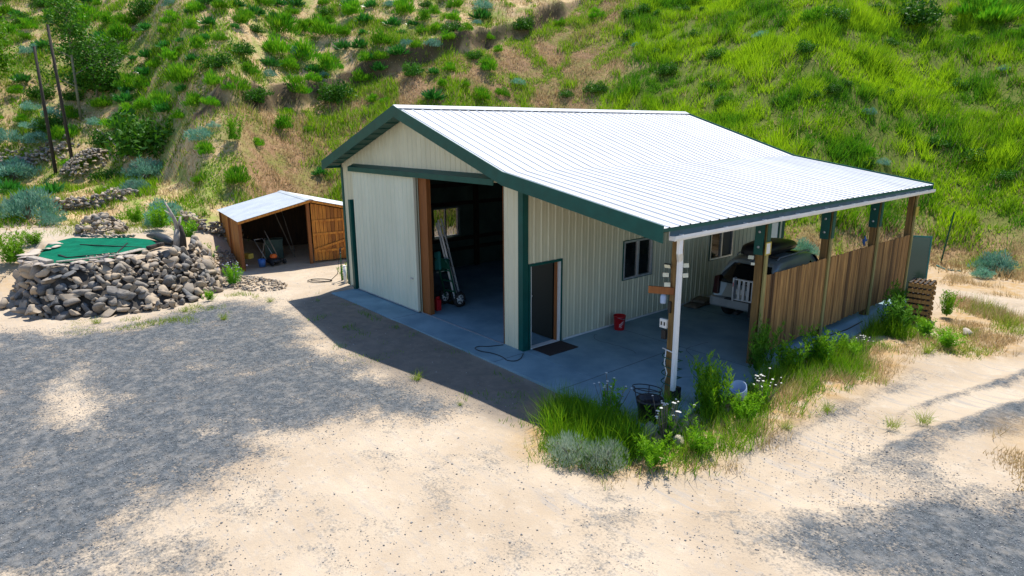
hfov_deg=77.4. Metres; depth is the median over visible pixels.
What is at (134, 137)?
dark shrub
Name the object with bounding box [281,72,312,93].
green bush
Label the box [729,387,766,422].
weed clump
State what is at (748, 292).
cargo carrier
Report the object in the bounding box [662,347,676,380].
rope
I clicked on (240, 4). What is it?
leafy plant
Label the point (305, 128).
green bush
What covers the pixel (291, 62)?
green bush
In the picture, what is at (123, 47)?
green bush
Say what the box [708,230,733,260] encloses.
window
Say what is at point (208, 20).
leafy plant
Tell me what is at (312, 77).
green bush
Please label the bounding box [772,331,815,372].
weed clump
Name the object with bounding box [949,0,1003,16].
green bush
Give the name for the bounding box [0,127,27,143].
sagebrush
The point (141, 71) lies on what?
leafy plant
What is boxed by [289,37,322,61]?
green bush
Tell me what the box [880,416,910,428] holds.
grass tuft
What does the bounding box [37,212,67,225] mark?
sagebrush
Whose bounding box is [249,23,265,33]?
dark shrub
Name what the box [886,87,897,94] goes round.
dark shrub
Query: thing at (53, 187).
leafy plant
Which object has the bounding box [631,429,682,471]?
weed clump
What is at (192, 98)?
green bush
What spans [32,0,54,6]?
dark shrub
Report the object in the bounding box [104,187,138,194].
stone wall
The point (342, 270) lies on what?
weed clump
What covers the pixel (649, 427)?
stone
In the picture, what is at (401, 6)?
green bush
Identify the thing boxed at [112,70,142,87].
green bush
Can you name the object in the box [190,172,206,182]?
green bush
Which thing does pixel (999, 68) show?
sagebrush
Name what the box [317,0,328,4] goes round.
green bush
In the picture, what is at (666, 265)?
flood light
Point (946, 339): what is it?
weed clump
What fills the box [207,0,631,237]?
hillside grass
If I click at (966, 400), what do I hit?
ground
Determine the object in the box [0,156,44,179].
sagebrush
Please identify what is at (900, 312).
weed clump
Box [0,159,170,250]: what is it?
terrace grass
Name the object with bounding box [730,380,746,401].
bucket
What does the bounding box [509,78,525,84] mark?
sagebrush
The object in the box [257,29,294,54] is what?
green bush
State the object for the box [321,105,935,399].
barn
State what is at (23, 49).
sagebrush
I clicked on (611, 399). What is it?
yarrow
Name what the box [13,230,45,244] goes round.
weed clump
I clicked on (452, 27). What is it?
dark shrub
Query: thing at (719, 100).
dark shrub
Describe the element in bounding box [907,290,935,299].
pallet
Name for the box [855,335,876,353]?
yarrow
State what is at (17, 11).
leafy plant
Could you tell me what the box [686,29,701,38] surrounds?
dark shrub
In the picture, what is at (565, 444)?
silver shrub
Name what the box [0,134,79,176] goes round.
stone wall
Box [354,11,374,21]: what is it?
leafy plant
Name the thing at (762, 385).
yarrow
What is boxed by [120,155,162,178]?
sagebrush
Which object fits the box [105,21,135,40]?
green bush
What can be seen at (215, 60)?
dark shrub
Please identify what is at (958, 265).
hillside grass
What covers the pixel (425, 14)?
green bush
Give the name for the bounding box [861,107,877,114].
sagebrush
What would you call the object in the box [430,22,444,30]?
green bush
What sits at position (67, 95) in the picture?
dark shrub
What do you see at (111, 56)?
tree
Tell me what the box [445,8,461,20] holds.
green bush
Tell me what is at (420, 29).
green bush
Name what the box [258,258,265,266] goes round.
bucket
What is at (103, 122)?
green bush
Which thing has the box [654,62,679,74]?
dark shrub
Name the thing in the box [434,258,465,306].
hand truck
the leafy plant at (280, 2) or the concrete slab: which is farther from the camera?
the leafy plant at (280, 2)
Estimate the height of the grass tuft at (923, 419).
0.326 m
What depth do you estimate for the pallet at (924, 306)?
17.34 m
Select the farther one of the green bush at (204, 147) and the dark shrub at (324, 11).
the dark shrub at (324, 11)
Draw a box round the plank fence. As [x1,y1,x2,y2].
[760,234,910,353]
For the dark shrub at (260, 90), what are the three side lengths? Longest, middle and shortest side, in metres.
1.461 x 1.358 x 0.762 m
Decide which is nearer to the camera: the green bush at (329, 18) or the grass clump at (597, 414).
the grass clump at (597, 414)
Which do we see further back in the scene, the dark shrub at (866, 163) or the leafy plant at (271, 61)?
the leafy plant at (271, 61)
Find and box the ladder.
[436,218,459,297]
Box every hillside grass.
[0,0,548,232]
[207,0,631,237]
[575,0,1023,252]
[639,206,1023,282]
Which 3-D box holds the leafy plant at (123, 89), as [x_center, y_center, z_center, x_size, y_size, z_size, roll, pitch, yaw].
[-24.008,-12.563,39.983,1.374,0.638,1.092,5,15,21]
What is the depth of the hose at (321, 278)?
22.48 m
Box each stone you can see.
[643,421,658,436]
[673,434,684,446]
[963,328,972,334]
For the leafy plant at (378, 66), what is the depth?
42.40 m
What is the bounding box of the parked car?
[710,249,817,314]
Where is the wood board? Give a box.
[648,286,673,294]
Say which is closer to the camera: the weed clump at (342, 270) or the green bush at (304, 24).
the weed clump at (342, 270)
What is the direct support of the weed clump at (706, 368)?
on the ground at (966, 400)
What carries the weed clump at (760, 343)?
on the concrete slab
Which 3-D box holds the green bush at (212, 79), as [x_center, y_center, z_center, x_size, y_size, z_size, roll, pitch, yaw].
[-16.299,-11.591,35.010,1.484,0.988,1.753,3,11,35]
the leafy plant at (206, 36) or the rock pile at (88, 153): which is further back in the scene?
the leafy plant at (206, 36)
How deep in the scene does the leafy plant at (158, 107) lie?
36.34 m
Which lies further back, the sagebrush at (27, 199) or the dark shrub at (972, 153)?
the dark shrub at (972, 153)
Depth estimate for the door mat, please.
15.41 m
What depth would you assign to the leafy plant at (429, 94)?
39.76 m
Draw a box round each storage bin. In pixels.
[263,237,283,258]
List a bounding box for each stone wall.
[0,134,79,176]
[49,188,126,210]
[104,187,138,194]
[176,210,243,241]
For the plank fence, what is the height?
1.850 m
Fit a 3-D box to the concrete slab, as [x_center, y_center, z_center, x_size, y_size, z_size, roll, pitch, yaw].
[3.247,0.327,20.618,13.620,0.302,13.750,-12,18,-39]
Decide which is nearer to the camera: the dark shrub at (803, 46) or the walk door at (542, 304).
the walk door at (542, 304)
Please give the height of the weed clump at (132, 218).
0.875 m
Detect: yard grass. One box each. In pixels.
[58,291,258,335]
[307,296,544,426]
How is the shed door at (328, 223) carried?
in the tool shed
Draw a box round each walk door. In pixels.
[531,263,553,338]
[771,222,780,237]
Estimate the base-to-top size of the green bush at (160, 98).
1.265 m
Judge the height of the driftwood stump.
1.620 m
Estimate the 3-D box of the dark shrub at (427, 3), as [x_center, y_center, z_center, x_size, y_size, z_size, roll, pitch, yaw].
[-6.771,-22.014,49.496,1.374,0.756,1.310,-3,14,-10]
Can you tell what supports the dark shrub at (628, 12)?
on the ground at (966, 400)
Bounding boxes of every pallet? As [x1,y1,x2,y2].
[904,306,933,314]
[906,295,934,304]
[906,301,933,309]
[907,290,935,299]
[908,277,936,288]
[908,285,936,293]
[909,312,932,319]
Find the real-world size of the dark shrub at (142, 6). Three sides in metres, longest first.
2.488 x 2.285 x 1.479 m
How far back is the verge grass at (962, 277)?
22.04 m
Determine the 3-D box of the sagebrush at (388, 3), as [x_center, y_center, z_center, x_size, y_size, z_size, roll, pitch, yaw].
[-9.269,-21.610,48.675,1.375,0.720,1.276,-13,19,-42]
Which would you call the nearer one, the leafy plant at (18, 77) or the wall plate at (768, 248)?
the wall plate at (768, 248)
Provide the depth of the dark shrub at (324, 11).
48.02 m
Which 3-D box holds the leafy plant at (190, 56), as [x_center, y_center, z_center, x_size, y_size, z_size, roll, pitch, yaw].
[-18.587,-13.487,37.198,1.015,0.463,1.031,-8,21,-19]
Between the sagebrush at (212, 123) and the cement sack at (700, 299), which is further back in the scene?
the sagebrush at (212, 123)
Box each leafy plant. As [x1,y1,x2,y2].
[0,177,26,191]
[8,9,22,15]
[9,72,34,81]
[29,38,54,48]
[35,180,65,194]
[91,29,107,38]
[110,90,134,102]
[118,85,135,91]
[127,55,137,59]
[134,21,152,30]
[134,65,150,74]
[137,48,154,57]
[151,101,171,112]
[155,39,170,47]
[173,83,185,91]
[174,37,182,41]
[184,53,198,60]
[196,0,219,4]
[197,15,215,24]
[199,33,209,39]
[229,22,239,28]
[233,0,246,6]
[245,3,265,15]
[260,55,284,66]
[266,10,276,18]
[273,0,287,4]
[284,0,305,6]
[303,63,321,72]
[311,166,327,174]
[332,39,350,49]
[338,0,359,6]
[345,37,369,48]
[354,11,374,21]
[357,28,368,33]
[362,0,377,7]
[369,61,390,70]
[382,15,401,25]
[385,43,411,54]
[407,20,418,24]
[420,86,446,99]
[427,67,438,73]
[467,6,491,19]
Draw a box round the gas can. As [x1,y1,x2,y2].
[434,296,440,310]
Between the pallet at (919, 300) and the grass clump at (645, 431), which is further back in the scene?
the pallet at (919, 300)
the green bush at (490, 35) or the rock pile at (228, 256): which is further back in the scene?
the green bush at (490, 35)
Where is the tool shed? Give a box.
[217,190,345,270]
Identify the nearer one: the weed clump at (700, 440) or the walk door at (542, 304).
the weed clump at (700, 440)
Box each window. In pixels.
[434,207,458,237]
[622,237,653,280]
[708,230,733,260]
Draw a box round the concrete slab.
[332,251,905,428]
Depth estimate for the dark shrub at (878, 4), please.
39.47 m
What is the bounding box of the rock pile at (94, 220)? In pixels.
[75,212,128,234]
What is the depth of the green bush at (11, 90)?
40.30 m
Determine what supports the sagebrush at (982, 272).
on the ground at (966, 400)
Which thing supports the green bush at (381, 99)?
on the ground at (966, 400)
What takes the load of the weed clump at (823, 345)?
on the verge grass at (590, 434)
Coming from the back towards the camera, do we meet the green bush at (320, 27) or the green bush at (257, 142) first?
the green bush at (320, 27)
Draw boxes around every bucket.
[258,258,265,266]
[613,314,625,330]
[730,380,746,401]
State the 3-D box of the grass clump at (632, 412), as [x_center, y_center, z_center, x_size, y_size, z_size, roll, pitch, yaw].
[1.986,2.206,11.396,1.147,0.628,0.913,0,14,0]
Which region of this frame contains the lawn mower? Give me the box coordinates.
[254,238,286,265]
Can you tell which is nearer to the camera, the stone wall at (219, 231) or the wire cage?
the wire cage
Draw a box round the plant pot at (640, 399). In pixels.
[636,393,663,424]
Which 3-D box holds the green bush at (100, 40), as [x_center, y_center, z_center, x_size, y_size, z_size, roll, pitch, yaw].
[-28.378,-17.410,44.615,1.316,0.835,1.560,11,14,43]
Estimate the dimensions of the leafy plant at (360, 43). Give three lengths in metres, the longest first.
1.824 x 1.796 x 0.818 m
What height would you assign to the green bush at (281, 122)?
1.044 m
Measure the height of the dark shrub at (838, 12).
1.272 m
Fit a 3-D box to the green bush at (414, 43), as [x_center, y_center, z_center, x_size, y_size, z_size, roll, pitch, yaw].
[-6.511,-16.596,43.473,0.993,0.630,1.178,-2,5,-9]
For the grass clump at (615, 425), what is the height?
0.641 m
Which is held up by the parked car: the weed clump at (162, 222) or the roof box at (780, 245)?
the roof box at (780, 245)
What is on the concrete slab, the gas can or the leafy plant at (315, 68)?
the gas can
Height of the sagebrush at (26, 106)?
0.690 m
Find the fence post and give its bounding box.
[940,212,954,262]
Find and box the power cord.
[475,345,522,360]
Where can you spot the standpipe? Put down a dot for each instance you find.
(345, 274)
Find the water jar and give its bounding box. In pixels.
[660,294,666,303]
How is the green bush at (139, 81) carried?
on the ground at (966, 400)
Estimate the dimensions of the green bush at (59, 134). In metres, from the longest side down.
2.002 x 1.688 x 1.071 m
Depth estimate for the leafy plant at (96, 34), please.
44.84 m
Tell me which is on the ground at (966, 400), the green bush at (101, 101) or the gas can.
the green bush at (101, 101)
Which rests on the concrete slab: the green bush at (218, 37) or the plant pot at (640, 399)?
the plant pot at (640, 399)
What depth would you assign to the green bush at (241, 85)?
35.18 m
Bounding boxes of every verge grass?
[524,307,934,490]
[921,291,1023,356]
[937,227,1023,299]
[982,417,1023,491]
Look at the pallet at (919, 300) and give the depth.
17.30 m
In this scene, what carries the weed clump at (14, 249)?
on the ground at (966, 400)
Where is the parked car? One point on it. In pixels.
(739, 266)
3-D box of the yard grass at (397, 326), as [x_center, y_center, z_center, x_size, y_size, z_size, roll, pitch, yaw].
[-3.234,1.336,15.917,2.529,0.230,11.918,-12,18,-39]
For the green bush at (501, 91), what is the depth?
41.35 m
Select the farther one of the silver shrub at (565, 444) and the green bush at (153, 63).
the green bush at (153, 63)
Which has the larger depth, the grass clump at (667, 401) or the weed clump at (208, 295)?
the weed clump at (208, 295)
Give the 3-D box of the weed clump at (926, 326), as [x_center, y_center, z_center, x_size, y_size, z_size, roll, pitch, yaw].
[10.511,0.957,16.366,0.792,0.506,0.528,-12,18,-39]
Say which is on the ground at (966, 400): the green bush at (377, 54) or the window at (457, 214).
the green bush at (377, 54)
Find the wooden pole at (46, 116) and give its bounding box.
[33,46,57,173]
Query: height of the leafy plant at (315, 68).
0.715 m
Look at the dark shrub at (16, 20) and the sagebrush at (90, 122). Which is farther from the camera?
the dark shrub at (16, 20)
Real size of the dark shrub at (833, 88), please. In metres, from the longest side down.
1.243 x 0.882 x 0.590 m
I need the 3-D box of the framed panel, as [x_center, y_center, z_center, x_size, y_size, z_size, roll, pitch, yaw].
[12.490,-0.613,19.670,0.560,2.000,0.040,5,11,21]
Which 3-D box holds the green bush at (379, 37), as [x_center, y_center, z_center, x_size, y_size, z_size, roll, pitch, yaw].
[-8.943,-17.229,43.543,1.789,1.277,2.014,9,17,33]
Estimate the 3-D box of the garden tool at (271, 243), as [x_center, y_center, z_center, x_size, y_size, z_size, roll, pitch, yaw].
[-9.562,-1.647,25.522,0.602,1.314,0.040,1,14,5]
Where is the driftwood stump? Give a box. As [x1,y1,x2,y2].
[164,202,186,247]
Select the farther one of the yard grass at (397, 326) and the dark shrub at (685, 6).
the dark shrub at (685, 6)
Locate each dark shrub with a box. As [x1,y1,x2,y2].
[0,187,16,196]
[8,11,34,23]
[21,84,56,99]
[27,113,63,131]
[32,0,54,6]
[59,63,121,92]
[61,89,84,100]
[85,128,114,145]
[87,167,120,183]
[93,69,125,90]
[100,107,174,160]
[125,0,154,17]
[198,52,234,70]
[224,38,256,55]
[242,88,264,102]
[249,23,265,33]
[252,84,274,96]
[313,79,357,105]
[317,6,334,15]
[402,61,426,76]
[416,0,431,7]
[440,19,463,32]
[463,49,482,59]
[511,16,533,29]
[557,89,574,97]
[581,80,608,93]
[620,7,637,18]
[622,29,634,37]
[634,2,651,11]
[646,47,659,53]
[652,8,663,14]
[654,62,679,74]
[677,4,689,11]
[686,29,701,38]
[701,80,717,88]
[705,46,727,59]
[712,95,730,104]
[770,96,782,103]
[794,39,820,53]
[805,90,821,99]
[822,3,853,23]
[823,83,842,94]
[842,78,852,86]
[863,157,877,168]
[869,2,887,9]
[880,0,944,25]
[881,37,900,45]
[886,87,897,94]
[924,133,951,146]
[950,77,970,89]
[950,147,988,162]
[956,34,982,43]
[989,168,1018,180]
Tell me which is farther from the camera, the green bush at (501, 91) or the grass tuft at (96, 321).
the green bush at (501, 91)
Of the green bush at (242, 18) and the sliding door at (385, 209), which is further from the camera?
the green bush at (242, 18)
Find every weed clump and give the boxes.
[0,230,25,263]
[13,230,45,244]
[123,202,150,222]
[140,201,171,227]
[164,214,199,237]
[201,289,216,299]
[219,261,243,283]
[221,112,248,139]
[337,263,347,279]
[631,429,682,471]
[684,416,722,455]
[686,349,727,400]
[690,364,734,416]
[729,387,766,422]
[747,314,784,370]
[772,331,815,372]
[796,324,842,362]
[829,329,862,357]
[872,292,922,330]
[883,279,910,310]
[914,325,970,348]
[915,315,937,335]
[939,289,964,315]
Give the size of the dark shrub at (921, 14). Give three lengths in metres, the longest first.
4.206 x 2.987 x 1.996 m
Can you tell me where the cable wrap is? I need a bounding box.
[661,351,682,385]
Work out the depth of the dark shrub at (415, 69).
41.64 m
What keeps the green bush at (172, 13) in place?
on the ground at (966, 400)
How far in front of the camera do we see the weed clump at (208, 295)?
20.09 m
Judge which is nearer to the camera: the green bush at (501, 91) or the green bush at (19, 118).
the green bush at (19, 118)
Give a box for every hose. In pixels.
[307,260,338,282]
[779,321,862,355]
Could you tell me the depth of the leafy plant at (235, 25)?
40.43 m
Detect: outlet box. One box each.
[659,318,667,328]
[661,329,666,338]
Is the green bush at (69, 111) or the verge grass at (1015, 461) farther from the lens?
the green bush at (69, 111)
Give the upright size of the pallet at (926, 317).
0.122 m
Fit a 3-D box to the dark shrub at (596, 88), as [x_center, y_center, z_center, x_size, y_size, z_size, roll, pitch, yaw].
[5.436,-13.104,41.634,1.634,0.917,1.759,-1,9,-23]
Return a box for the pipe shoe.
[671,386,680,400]
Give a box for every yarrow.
[591,372,631,413]
[644,395,697,442]
[744,368,781,402]
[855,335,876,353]
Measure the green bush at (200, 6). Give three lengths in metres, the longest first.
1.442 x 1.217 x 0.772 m
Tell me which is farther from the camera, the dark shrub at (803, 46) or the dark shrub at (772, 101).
the dark shrub at (803, 46)
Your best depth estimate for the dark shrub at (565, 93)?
41.98 m
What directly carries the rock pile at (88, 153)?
on the ground at (966, 400)
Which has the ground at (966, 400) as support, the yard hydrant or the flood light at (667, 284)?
the yard hydrant
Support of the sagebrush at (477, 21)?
on the ground at (966, 400)
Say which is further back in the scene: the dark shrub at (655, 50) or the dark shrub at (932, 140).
the dark shrub at (655, 50)
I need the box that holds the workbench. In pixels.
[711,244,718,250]
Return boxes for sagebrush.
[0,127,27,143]
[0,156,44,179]
[0,185,68,219]
[18,43,38,53]
[18,120,38,128]
[19,129,47,142]
[20,100,41,110]
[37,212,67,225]
[40,105,61,117]
[84,117,102,125]
[116,177,150,189]
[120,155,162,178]
[142,206,176,226]
[146,196,183,216]
[161,0,174,5]
[182,126,215,141]
[205,120,221,127]
[262,69,277,76]
[381,0,393,6]
[398,39,411,46]
[422,37,442,46]
[470,0,492,9]
[471,19,481,24]
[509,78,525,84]
[751,30,767,37]
[793,237,819,256]
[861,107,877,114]
[875,157,891,165]
[967,248,1020,274]
[968,267,995,278]
[996,64,1010,70]
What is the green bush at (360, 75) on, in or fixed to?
on the ground at (966, 400)
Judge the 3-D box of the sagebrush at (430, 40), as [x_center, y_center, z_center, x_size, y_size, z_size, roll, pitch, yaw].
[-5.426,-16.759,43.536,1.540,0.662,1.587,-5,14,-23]
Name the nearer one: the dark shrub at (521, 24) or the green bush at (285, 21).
the green bush at (285, 21)
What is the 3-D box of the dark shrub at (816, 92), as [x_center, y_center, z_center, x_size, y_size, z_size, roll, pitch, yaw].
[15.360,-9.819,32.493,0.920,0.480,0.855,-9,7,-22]
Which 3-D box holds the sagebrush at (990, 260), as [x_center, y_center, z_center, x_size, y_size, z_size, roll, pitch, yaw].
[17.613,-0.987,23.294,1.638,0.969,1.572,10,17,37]
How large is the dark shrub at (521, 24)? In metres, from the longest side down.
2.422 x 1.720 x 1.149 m
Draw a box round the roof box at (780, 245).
[741,238,798,258]
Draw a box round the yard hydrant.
[339,247,342,280]
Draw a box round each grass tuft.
[89,316,102,324]
[213,313,230,319]
[407,371,424,380]
[775,416,799,431]
[819,398,837,412]
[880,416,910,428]
[911,406,934,424]
[915,336,942,353]
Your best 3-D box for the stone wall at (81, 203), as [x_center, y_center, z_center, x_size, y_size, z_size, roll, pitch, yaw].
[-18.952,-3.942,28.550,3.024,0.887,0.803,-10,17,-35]
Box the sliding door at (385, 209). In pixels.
[352,172,420,311]
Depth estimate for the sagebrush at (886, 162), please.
29.30 m
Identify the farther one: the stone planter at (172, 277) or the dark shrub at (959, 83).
the dark shrub at (959, 83)
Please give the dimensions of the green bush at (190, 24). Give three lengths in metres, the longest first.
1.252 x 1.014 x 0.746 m
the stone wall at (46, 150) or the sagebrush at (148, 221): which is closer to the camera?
the sagebrush at (148, 221)
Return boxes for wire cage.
[632,384,662,401]
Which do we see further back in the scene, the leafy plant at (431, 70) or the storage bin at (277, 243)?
the leafy plant at (431, 70)
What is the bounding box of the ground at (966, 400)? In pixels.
[0,0,1023,575]
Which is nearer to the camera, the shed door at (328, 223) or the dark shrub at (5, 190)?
the shed door at (328, 223)
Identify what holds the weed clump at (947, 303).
on the ground at (966, 400)
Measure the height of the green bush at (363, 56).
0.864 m
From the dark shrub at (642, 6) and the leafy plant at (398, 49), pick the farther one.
the dark shrub at (642, 6)
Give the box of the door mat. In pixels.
[533,340,577,355]
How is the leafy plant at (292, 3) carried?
on the ground at (966, 400)
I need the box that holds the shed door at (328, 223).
[310,203,345,260]
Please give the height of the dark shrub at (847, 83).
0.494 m
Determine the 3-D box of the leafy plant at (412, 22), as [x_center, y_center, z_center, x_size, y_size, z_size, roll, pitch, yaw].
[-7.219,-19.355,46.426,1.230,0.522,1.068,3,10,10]
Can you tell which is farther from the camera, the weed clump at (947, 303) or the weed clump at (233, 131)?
the weed clump at (233, 131)
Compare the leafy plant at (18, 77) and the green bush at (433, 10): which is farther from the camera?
the green bush at (433, 10)
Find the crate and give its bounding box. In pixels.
[244,253,253,258]
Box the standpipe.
[343,265,346,283]
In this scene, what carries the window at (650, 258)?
in the barn
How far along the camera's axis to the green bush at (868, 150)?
29.59 m
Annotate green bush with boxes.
[0,1,16,14]
[0,23,21,35]
[6,83,24,93]
[11,113,28,122]
[15,17,38,28]
[16,30,32,39]
[41,7,59,17]
[46,123,77,140]
[57,153,82,166]
[60,104,82,118]
[70,3,104,20]
[84,92,112,107]
[92,0,102,5]
[95,33,114,43]
[97,111,122,127]
[98,10,117,23]
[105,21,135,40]
[112,43,129,54]
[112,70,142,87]
[114,11,139,24]
[118,101,138,115]
[129,73,150,87]
[132,96,153,108]
[145,88,171,107]
[146,57,158,67]
[156,25,165,33]
[157,7,180,23]
[158,46,180,61]
[162,61,197,83]
[169,107,184,118]
[174,43,183,50]
[180,90,201,106]
[182,18,199,28]
[186,0,206,11]
[188,34,209,48]
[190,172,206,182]
[194,140,216,154]
[199,95,221,106]
[201,68,225,85]
[210,0,233,8]
[210,31,227,40]
[220,71,251,91]
[223,163,253,184]
[229,10,252,24]
[235,7,255,18]
[240,59,260,74]
[253,137,264,145]
[255,0,276,5]
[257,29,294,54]
[261,8,302,34]
[272,114,293,129]
[278,53,299,68]
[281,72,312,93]
[283,3,301,14]
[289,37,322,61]
[294,17,312,31]
[303,69,323,81]
[303,125,313,132]
[305,12,323,25]
[308,14,341,34]
[314,50,344,70]
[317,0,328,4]
[324,14,336,22]
[333,24,351,35]
[340,0,364,15]
[350,66,375,80]
[357,49,371,61]
[366,27,397,44]
[366,92,378,101]
[371,49,389,59]
[378,97,390,103]
[391,0,417,13]
[409,39,422,48]
[413,23,431,32]
[414,7,431,20]
[429,3,441,14]
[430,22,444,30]
[437,78,447,86]
[440,28,456,39]
[441,62,455,70]
[445,0,464,8]
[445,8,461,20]
[457,78,470,86]
[458,22,473,31]
[472,85,490,99]
[476,55,497,70]
[487,31,495,38]
[492,45,504,51]
[494,87,510,96]
[552,17,565,24]
[588,6,606,17]
[798,2,826,22]
[864,146,878,156]
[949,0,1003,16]
[969,0,1023,22]
[1003,26,1023,37]
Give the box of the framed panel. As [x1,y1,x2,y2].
[905,235,932,297]
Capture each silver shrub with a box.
[544,430,590,470]
[578,436,629,474]
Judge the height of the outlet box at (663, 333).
0.180 m
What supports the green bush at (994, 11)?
on the ground at (966, 400)
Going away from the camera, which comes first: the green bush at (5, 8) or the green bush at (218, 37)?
the green bush at (218, 37)
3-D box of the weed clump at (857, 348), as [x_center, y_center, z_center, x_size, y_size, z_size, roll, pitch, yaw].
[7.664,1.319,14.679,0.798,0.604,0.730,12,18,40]
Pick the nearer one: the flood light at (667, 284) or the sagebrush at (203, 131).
the flood light at (667, 284)
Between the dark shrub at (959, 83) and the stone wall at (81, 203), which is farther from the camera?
the dark shrub at (959, 83)
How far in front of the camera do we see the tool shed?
26.18 m
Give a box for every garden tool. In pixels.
[264,230,281,262]
[274,213,294,256]
[281,211,294,250]
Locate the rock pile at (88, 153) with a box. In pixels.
[59,148,110,175]
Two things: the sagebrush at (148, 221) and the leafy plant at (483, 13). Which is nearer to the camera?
the sagebrush at (148, 221)
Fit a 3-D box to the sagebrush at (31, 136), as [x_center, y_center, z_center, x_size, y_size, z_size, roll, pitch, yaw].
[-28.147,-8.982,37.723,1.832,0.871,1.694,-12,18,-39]
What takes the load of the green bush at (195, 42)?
on the ground at (966, 400)
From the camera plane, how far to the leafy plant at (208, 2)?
41.90 m
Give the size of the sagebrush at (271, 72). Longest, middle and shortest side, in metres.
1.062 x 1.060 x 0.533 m
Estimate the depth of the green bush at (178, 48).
38.47 m
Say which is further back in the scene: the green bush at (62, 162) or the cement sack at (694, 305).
the green bush at (62, 162)
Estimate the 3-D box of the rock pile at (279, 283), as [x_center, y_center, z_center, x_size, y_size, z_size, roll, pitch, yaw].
[-9.184,-0.224,22.339,3.357,0.293,1.560,8,16,30]
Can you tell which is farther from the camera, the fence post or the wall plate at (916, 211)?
the fence post
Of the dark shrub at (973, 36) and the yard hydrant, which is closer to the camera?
the yard hydrant
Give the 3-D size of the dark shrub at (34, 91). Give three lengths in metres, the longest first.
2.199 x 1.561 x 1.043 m
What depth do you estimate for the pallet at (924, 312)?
17.34 m
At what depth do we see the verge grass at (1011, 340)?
17.11 m
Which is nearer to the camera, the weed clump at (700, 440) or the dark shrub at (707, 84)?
the weed clump at (700, 440)
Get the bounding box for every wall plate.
[764,242,771,255]
[915,206,918,215]
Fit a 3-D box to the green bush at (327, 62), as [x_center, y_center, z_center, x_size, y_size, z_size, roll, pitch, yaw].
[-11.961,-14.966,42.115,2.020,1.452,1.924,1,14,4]
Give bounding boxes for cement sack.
[683,301,704,308]
[691,296,709,302]
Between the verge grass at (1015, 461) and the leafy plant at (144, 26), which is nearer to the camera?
the verge grass at (1015, 461)
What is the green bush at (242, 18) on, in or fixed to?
on the ground at (966, 400)
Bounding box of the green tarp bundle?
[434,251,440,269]
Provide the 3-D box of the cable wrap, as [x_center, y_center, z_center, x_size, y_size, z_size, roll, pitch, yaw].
[3.101,1.543,12.388,0.320,0.719,0.340,-12,18,-39]
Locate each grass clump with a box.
[529,389,592,436]
[555,394,612,430]
[594,390,647,428]
[594,401,652,446]
[602,404,666,454]
[647,381,687,412]
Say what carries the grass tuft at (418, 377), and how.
on the ground at (966, 400)
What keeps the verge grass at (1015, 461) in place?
on the ground at (966, 400)
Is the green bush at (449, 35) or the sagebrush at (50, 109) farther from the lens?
the green bush at (449, 35)
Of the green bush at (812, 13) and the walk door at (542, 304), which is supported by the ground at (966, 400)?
the green bush at (812, 13)
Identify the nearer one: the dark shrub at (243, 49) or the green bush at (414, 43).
the dark shrub at (243, 49)
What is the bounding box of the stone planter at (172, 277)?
[0,232,224,320]
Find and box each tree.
[0,13,29,78]
[29,0,116,120]
[39,16,136,97]
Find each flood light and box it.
[662,272,668,277]
[664,263,670,267]
[664,282,670,286]
[682,273,687,277]
[683,263,688,267]
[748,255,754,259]
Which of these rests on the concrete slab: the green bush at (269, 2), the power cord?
the power cord
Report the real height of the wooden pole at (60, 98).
8.006 m
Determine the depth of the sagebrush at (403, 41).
43.25 m
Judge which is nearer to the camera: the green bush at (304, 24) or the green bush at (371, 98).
the green bush at (371, 98)
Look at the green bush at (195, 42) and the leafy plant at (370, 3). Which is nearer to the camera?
the green bush at (195, 42)
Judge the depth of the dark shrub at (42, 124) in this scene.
38.18 m
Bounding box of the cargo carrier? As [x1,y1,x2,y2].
[731,277,752,317]
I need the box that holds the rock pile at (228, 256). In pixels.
[212,247,238,270]
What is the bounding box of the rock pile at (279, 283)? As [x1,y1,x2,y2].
[222,275,287,291]
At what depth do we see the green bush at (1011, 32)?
35.44 m
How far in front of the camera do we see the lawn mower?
25.43 m
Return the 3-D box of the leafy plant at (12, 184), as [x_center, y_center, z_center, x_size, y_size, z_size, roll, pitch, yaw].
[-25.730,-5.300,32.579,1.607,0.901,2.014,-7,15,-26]
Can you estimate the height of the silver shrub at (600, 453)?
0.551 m
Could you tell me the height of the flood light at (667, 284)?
0.095 m

